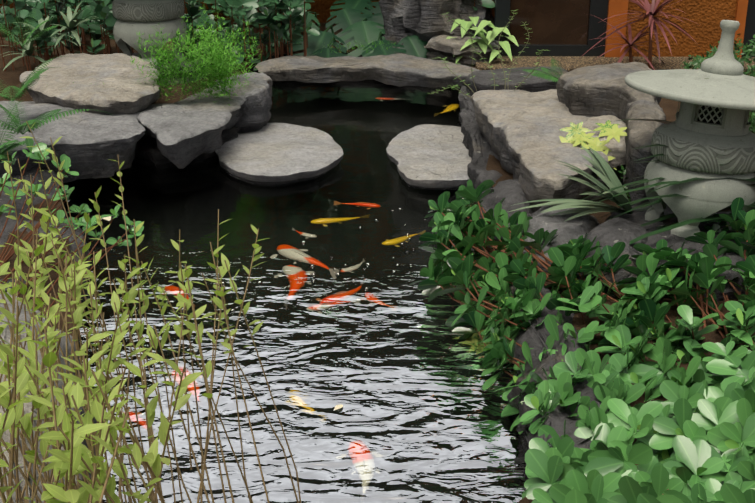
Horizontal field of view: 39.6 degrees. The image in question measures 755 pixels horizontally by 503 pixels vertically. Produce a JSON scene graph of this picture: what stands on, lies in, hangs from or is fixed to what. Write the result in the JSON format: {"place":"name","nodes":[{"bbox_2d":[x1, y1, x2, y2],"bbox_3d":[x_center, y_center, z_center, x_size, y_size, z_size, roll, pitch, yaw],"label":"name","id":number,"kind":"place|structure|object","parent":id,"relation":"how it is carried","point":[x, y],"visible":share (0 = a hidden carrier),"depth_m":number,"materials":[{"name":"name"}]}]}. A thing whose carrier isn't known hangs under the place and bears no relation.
{"place":"outdoors","nodes":[
{"label":"outdoors","id":0,"kind":"place"},
{"bbox_2d":[0,138,143,314],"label":"shrub sprigs","id":1,"kind":"object","parent":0,"point":[60,214],"depth_m":3.51,"materials":[{"name":"green plant"}]},
{"bbox_2d":[0,121,300,502],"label":"lime shrub","id":2,"kind":"object","parent":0,"point":[58,459],"depth_m":1.28,"materials":[{"name":"green plant"}]},
{"bbox_2d":[60,79,526,502],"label":"water","id":3,"kind":"structure","parent":0,"point":[416,418],"depth_m":3.56,"materials":[{"name":"black liquid"}]},
{"bbox_2d":[133,127,239,169],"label":"rock","id":4,"kind":"object","parent":3,"relation":"in","point":[147,151],"visible":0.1,"depth_m":5.42,"materials":[{"name":"black stone"}]},
{"bbox_2d":[137,87,246,168],"bbox_3d":[-0.881,-0.679,5.511,0.863,0.210,1.151,-11,24,-27],"label":"rock","id":5,"kind":"object","parent":4,"relation":"on","point":[185,132],"visible":0.77,"depth_m":5.23,"materials":[{"name":"grey stone"}]},
{"bbox_2d":[214,72,272,132],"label":"rock","id":6,"kind":"object","parent":4,"relation":"on","point":[256,105],"visible":0.5,"depth_m":5.78,"materials":[{"name":"grey stone"}]},
{"bbox_2d":[101,216,342,409],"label":"floating leaves","id":7,"kind":"object","parent":3,"relation":"on","point":[339,406],"visible":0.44,"depth_m":3.06,"materials":[{"name":"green plant"}]},
{"bbox_2d":[136,208,421,339],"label":"bubbles","id":8,"kind":"object","parent":3,"relation":"on","point":[333,269],"visible":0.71,"depth_m":4.03},
{"bbox_2d":[0,23,754,502],"bbox_3d":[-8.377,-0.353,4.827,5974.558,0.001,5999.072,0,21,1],"label":"ground","id":9,"kind":"structure","parent":0,"point":[10,75],"depth_m":4.42,"materials":[{"name":"soil"}]},
{"bbox_2d":[0,170,90,304],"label":"rock","id":10,"kind":"object","parent":9,"relation":"on","point":[5,199],"visible":0.23,"depth_m":4.25,"materials":[{"name":"grey stone"}]},
{"bbox_2d":[1,3,95,69],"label":"striped plant","id":11,"kind":"object","parent":9,"relation":"on","point":[72,22],"visible":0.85,"depth_m":6.72,"materials":[{"name":"green plant"}]},
{"bbox_2d":[0,292,98,502],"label":"rock","id":12,"kind":"object","parent":9,"relation":"on","point":[6,335],"visible":0.08,"depth_m":2.14,"materials":[{"name":"grey stone"}]},
{"bbox_2d":[0,101,144,182],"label":"rock","id":13,"kind":"object","parent":9,"relation":"on","point":[89,144],"visible":0.6,"depth_m":4.90,"materials":[{"name":"grey stone"}]},
{"bbox_2d":[20,53,161,114],"bbox_3d":[-1.548,-0.933,5.792,0.839,0.155,1.362,0,21,1],"label":"rock","id":14,"kind":"object","parent":13,"relation":"on","point":[115,86],"visible":0.81,"depth_m":5.48,"materials":[{"name":"grey stone"}]},
{"bbox_2d":[73,4,395,104],"bbox_3d":[-0.689,-1.232,6.177,0.947,0.434,2.624,13,25,30],"label":"asparagus fern","id":15,"kind":"object","parent":14,"relation":"on","point":[216,59],"visible":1,"depth_m":5.51,"materials":[{"name":"green plant"}]},
{"bbox_2d":[131,50,207,84],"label":"rock","id":16,"kind":"object","parent":9,"relation":"on","point":[137,54],"visible":0.12,"depth_m":6.76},
{"bbox_2d":[112,0,186,64],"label":"lantern","id":17,"kind":"object","parent":16,"relation":"on","point":[133,17],"visible":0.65,"depth_m":6.64,"materials":[{"name":"stone"}]},
{"bbox_2d":[0,0,379,22],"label":"back wall","id":18,"kind":"structure","parent":9,"relation":"on","point":[321,8],"depth_m":9.03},
{"bbox_2d":[0,0,494,70],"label":"ficus shrub","id":19,"kind":"object","parent":9,"relation":"on","point":[253,16],"depth_m":7.19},
{"bbox_2d":[0,7,562,162],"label":"fern","id":20,"kind":"object","parent":9,"relation":"on","point":[14,144],"visible":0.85,"depth_m":4.89,"materials":[{"name":"green plant"}]},
{"bbox_2d":[78,52,492,345],"bbox_3d":[-0.537,-0.013,5.156,2.223,0.870,5.873,0,21,1],"label":"pond basin","id":21,"kind":"object","parent":9,"relation":"on","point":[255,64],"depth_m":7.47,"materials":[{"name":"black"}]},
{"bbox_2d":[273,0,428,57],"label":"monstera","id":22,"kind":"object","parent":9,"relation":"on","point":[350,17],"depth_m":7.66,"materials":[{"name":"green plant"}]},
{"bbox_2d":[255,53,479,88],"bbox_3d":[-0.050,-1.210,6.969,1.507,0.123,0.674,3,21,7],"label":"rock","id":23,"kind":"object","parent":9,"relation":"on","point":[399,70],"visible":0.98,"depth_m":6.81,"materials":[{"name":"grey stone"}]},
{"bbox_2d":[379,0,493,53],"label":"tall rock","id":24,"kind":"object","parent":9,"relation":"on","point":[425,20],"visible":0.29,"depth_m":7.43,"materials":[{"name":"grey stone"}]},
{"bbox_2d":[424,35,500,66],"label":"rock","id":25,"kind":"object","parent":9,"relation":"on","point":[440,46],"visible":0.42,"depth_m":7.22,"materials":[{"name":"grey stone"}]},
{"bbox_2d":[458,86,502,188],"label":"rock","id":26,"kind":"object","parent":9,"relation":"on","point":[477,145],"visible":0.19,"depth_m":5.23,"materials":[{"name":"grey stone"}]},
{"bbox_2d":[446,17,518,63],"bbox_3d":[0.721,-1.415,7.326,0.522,0.436,0.488,4,21,10],"label":"leafy plant","id":27,"kind":"object","parent":9,"relation":"on","point":[484,41],"visible":0.71,"depth_m":7.18,"materials":[{"name":"green plant"}]},
{"bbox_2d":[491,0,494,30],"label":"return wall","id":28,"kind":"structure","parent":9,"relation":"on","point":[493,12],"depth_m":7.62,"materials":[{"name":"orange paint"}]},
{"bbox_2d":[494,0,509,55],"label":"door frame","id":29,"kind":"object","parent":9,"relation":"on","point":[502,13],"depth_m":7.34,"materials":[{"name":"black wood"}]},
{"bbox_2d":[479,179,532,255],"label":"rock","id":30,"kind":"object","parent":9,"relation":"on","point":[510,191],"visible":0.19,"depth_m":4.20,"materials":[{"name":"grey stone"}]},
{"bbox_2d":[465,66,567,95],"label":"paving rock","id":31,"kind":"object","parent":9,"relation":"on","point":[484,81],"visible":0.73,"depth_m":6.27,"materials":[{"name":"grey stone"}]},
{"bbox_2d":[460,120,626,347],"bbox_3d":[0.770,-0.056,3.916,0.586,0.542,1.773,8,23,21],"label":"schefflera","id":32,"kind":"object","parent":9,"relation":"on","point":[576,135],"visible":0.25,"depth_m":4.43,"materials":[{"name":"plant"}]},
{"bbox_2d":[470,89,625,212],"bbox_3d":[0.852,-0.430,4.843,0.772,0.366,1.674,0,21,1],"label":"rock","id":33,"kind":"object","parent":9,"relation":"on","point":[521,131],"visible":0.65,"depth_m":4.59,"materials":[{"name":"grey stone"}]},
{"bbox_2d":[556,62,660,122],"bbox_3d":[1.129,-0.701,5.044,0.516,0.334,0.918,0,21,1],"label":"rock","id":34,"kind":"object","parent":33,"relation":"on","point":[595,90],"visible":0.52,"depth_m":4.91,"materials":[{"name":"grey stone"}]},
{"bbox_2d":[510,45,587,55],"bbox_3d":[1.205,-1.419,7.458,0.558,0.105,0.080,0,21,1],"label":"rail door","id":35,"kind":"structure","parent":9,"relation":"on","point":[565,50],"depth_m":7.41,"materials":[{"name":"black"}]},
{"bbox_2d":[509,0,589,44],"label":"door glass","id":36,"kind":"object","parent":35,"relation":"on","point":[557,22],"visible":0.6,"depth_m":7.38,"materials":[{"name":"brown glass"}]},
{"bbox_2d":[507,277,608,480],"bbox_3d":[0.527,0.583,3.084,0.311,0.590,2.010,0,21,1],"label":"rock","id":37,"kind":"object","parent":9,"relation":"on","point":[535,339],"visible":0.29,"depth_m":3.01,"materials":[{"name":"grey stone"}]},
{"bbox_2d":[520,205,599,272],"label":"rock","id":38,"kind":"object","parent":9,"relation":"on","point":[573,228],"visible":0.25,"depth_m":3.83,"materials":[{"name":"grey stone"}]},
{"bbox_2d":[509,145,632,220],"bbox_3d":[0.722,-0.208,3.835,0.453,0.248,0.549,-10,23,-25],"label":"strap plant","id":39,"kind":"object","parent":9,"relation":"in","point":[604,172],"visible":0.98,"depth_m":3.88,"materials":[{"name":"green plant"}]},
{"bbox_2d":[410,179,754,502],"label":"ficus shrub","id":40,"kind":"object","parent":9,"relation":"on","point":[694,434],"depth_m":3.07,"materials":[{"name":"green plant"}]},
{"bbox_2d":[576,217,647,297],"bbox_3d":[0.830,0.210,3.765,0.326,0.613,0.478,0,21,1],"label":"rock","id":41,"kind":"object","parent":9,"relation":"on","point":[611,232],"visible":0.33,"depth_m":3.65,"materials":[{"name":"grey stone"}]},
{"bbox_2d":[475,56,754,73],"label":"gravel","id":42,"kind":"structure","parent":9,"relation":"on","point":[569,63],"depth_m":7.21,"materials":[{"name":"brown gravel"}]},
{"bbox_2d":[604,0,628,56],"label":"wall","id":43,"kind":"structure","parent":9,"relation":"on","point":[617,7],"depth_m":7.31,"materials":[{"name":"orange paint"}]},
{"bbox_2d":[587,0,608,55],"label":"door frame","id":44,"kind":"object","parent":43,"relation":"attached to","point":[597,25],"depth_m":7.35,"materials":[{"name":"black wood"}]},
{"bbox_2d":[580,0,697,69],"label":"dracaena","id":45,"kind":"object","parent":9,"relation":"on","point":[651,10],"depth_m":6.87,"materials":[{"name":"red plant"}]},
{"bbox_2d":[623,100,665,205],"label":"rock","id":46,"kind":"object","parent":9,"relation":"on","point":[639,133],"visible":0.6,"depth_m":4.16,"materials":[{"name":"grey stone"}]},
{"bbox_2d":[579,119,754,269],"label":"dark blades","id":47,"kind":"object","parent":9,"relation":"on","point":[678,224],"visible":0.31,"depth_m":3.63,"materials":[{"name":"green plant"}]},
{"bbox_2d":[605,204,754,300],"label":"rock","id":48,"kind":"object","parent":9,"relation":"on","point":[637,216],"visible":0.08,"depth_m":3.65,"materials":[{"name":"grey stone"}]},
{"bbox_2d":[624,20,754,237],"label":"lantern","id":49,"kind":"object","parent":48,"relation":"on","point":[707,133],"visible":0.94,"depth_m":3.58,"materials":[{"name":"stone"}]},
{"bbox_2d":[624,0,736,56],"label":"wall","id":50,"kind":"structure","parent":9,"relation":"on","point":[703,29],"depth_m":7.33,"materials":[{"name":"painted plaster"}]},
{"bbox_2d":[616,33,754,201],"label":"shrub","id":51,"kind":"object","parent":9,"relation":"on","point":[698,61],"visible":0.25,"depth_m":4.80,"materials":[{"name":"green plant"}]},
{"bbox_2d":[733,0,747,57],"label":"wall","id":52,"kind":"structure","parent":9,"relation":"on","point":[741,10],"depth_m":7.28,"materials":[{"name":"orange paint"}]},
{"bbox_2d":[741,0,754,56],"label":"door","id":53,"kind":"structure","parent":52,"relation":"attached to","point":[749,32],"depth_m":7.32,"materials":[{"name":"black wood"}]},
{"bbox_2d":[429,10,549,97],"bbox_3d":[0.582,-1.050,5.544,0.640,0.432,0.365,0,21,1],"label":"fern","id":54,"kind":"object","parent":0,"point":[488,65],"depth_m":5.58,"materials":[{"name":"green plant"}]},
{"bbox_3d":[-0.534,-0.181,5.832,0.462,0.773,0.547,0,21,1],"label":"pier","id":55,"kind":"object","parent":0,"visible":0},
{"bbox_2d":[215,123,343,184],"bbox_3d":[-0.510,-0.510,5.552,0.678,0.127,1.068,0,21,1],"label":"step stone","id":56,"kind":"object","parent":55,"relation":"on","point":[275,153],"visible":0.79,"depth_m":5.36,"materials":[{"name":"grey stone"}]},
{"bbox_3d":[0.356,-0.145,5.746,0.472,0.770,0.555,0,21,1],"label":"pier","id":57,"kind":"object","parent":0,"visible":0},
{"bbox_2d":[386,124,471,189],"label":"step stone","id":58,"kind":"object","parent":57,"relation":"on","point":[430,157],"visible":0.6,"depth_m":5.34,"materials":[{"name":"grey stone"}]}
]}

